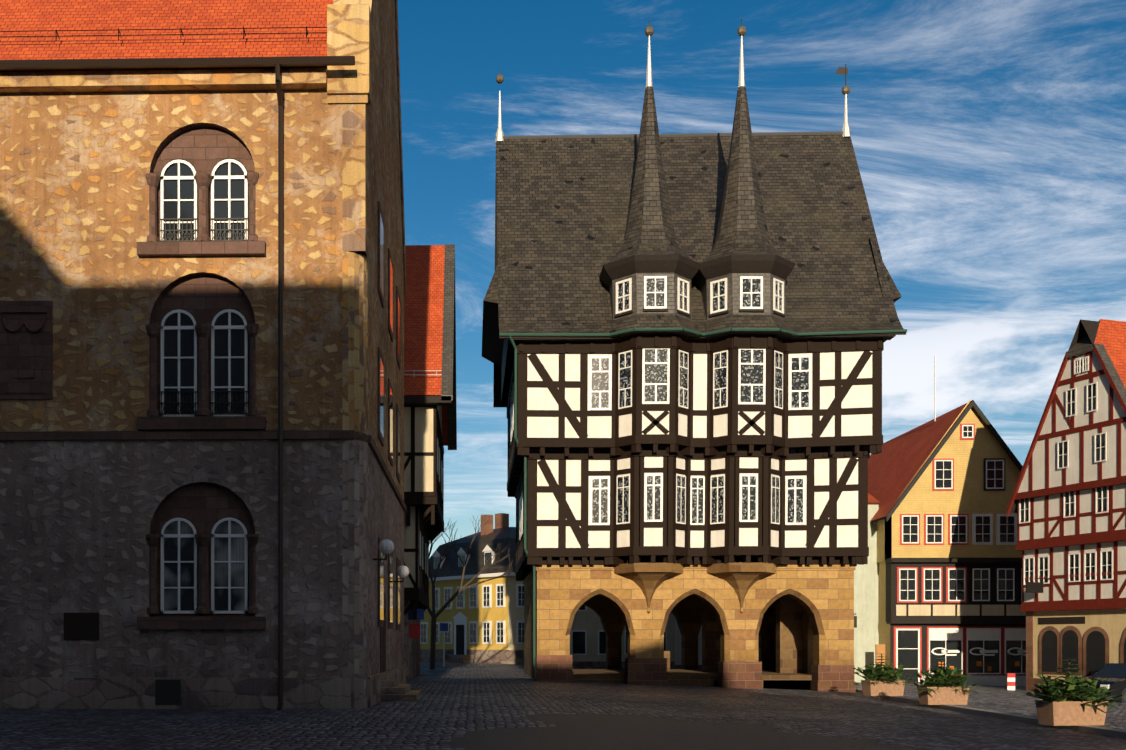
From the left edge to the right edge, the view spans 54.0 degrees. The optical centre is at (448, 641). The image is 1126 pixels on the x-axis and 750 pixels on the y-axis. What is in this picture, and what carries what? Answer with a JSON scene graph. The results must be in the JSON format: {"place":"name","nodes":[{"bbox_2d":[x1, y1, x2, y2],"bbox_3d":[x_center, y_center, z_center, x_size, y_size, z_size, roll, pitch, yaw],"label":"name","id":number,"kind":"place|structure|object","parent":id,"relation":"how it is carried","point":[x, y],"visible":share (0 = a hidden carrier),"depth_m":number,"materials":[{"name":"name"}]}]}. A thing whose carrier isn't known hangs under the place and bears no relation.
{"place":"outdoors","nodes":[
{"label":"outdoors","id":0,"kind":"place"},
{"bbox_2d":[0,662,1125,749],"bbox_3d":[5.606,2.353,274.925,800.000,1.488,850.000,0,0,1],"label":"ground","id":1,"kind":"structure","parent":0,"point":[457,699],"depth_m":23.94,"materials":[{"name":"grey stone"}]},
{"bbox_2d":[0,0,421,709],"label":"stone building","id":2,"kind":"structure","parent":1,"relation":"on","point":[202,280],"depth_m":26.17,"materials":[{"name":"brown stone"}]},
{"bbox_2d":[404,244,456,680],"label":"timber house","id":3,"kind":"structure","parent":1,"relation":"on","point":[430,422],"depth_m":45.01,"materials":[{"name":"brown wood"}]},
{"bbox_2d":[439,621,448,666],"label":"sign post","id":4,"kind":"object","parent":1,"relation":"on","point":[443,626],"visible":1,"depth_m":69.96,"materials":[{"name":"blue metal"}]},
{"bbox_2d":[427,513,515,669],"bbox_3d":[-0.302,-3.067,63.973,9.763,9.760,5.602,0,0,1],"label":"bare tree","id":5,"kind":"object","parent":1,"relation":"on","point":[433,615],"visible":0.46,"depth_m":63.23,"materials":[{"name":"brown plant"}]},
{"bbox_2d":[420,513,523,663],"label":"yellow house","id":6,"kind":"structure","parent":1,"relation":"on","point":[485,620],"depth_m":82.95,"materials":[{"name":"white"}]},
{"bbox_2d":[570,605,701,668],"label":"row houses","id":7,"kind":"structure","parent":1,"relation":"on","point":[587,642],"depth_m":69.77,"materials":[{"name":"white"}]},
{"bbox_2d":[449,713,929,749],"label":"road","id":8,"kind":"structure","parent":1,"relation":"on","point":[593,731],"depth_m":19.03,"materials":[{"name":"grey stone"}]},
{"bbox_2d":[482,19,906,691],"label":"town hall","id":9,"kind":"structure","parent":1,"relation":"on","point":[686,337],"depth_m":44.93,"materials":[{"name":"white paint"}]},
{"bbox_2d":[854,493,879,681],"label":"building","id":10,"kind":"structure","parent":1,"relation":"on","point":[866,608],"depth_m":57.10,"materials":[{"name":"white paint"}]},
{"bbox_2d":[868,355,1025,685],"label":"gabled house","id":11,"kind":"structure","parent":1,"relation":"on","point":[941,490],"depth_m":55.10,"materials":[{"name":"yellow paint"}]},
{"bbox_2d":[398,0,1125,557],"label":"sky","id":12,"kind":"structure","parent":0,"point":[988,137],"materials":[{"name":"blue"}]},
{"bbox_2d":[856,682,1125,737],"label":"pavement","id":13,"kind":"structure","parent":0,"point":[1002,702],"depth_m":33.09,"materials":[{"name":"grey stone"}]},
{"bbox_2d":[851,654,913,695],"bbox_3d":[15.651,1.187,39.194,2.434,1.504,1.762,0,0,-9],"label":"planter","id":14,"kind":"object","parent":13,"relation":"on","point":[884,680],"visible":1,"depth_m":38.99,"materials":[{"name":"brown plant"}]},
{"bbox_2d":[903,658,985,704],"bbox_3d":[15.139,1.220,33.585,2.498,1.421,1.877,0,0,-5],"label":"planter","id":15,"kind":"object","parent":13,"relation":"on","point":[942,685],"visible":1,"depth_m":33.38,"materials":[{"name":"brown plant"}]},
{"bbox_2d":[1007,673,1014,689],"bbox_3d":[25.058,2.062,48.724,0.500,1.300,0.400,0,0,1],"label":"warning post","id":16,"kind":"object","parent":13,"relation":"on","point":[1010,681],"visible":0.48,"depth_m":48.70,"materials":[{"name":"red"}]},
{"bbox_2d":[1007,319,1125,691],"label":"half-timbered house","id":17,"kind":"structure","parent":13,"relation":"on","point":[1067,502],"depth_m":45.39,"materials":[{"name":"white paint"}]},
{"bbox_2d":[1019,660,1125,725],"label":"planter","id":18,"kind":"object","parent":13,"relation":"on","point":[1074,701],"visible":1,"depth_m":24.80,"materials":[{"name":"brown plant"}]},
{"bbox_2d":[1064,663,1125,702],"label":"car","id":19,"kind":"object","parent":13,"relation":"on","point":[1114,674],"visible":0.5,"depth_m":38.76,"materials":[{"name":"black"}]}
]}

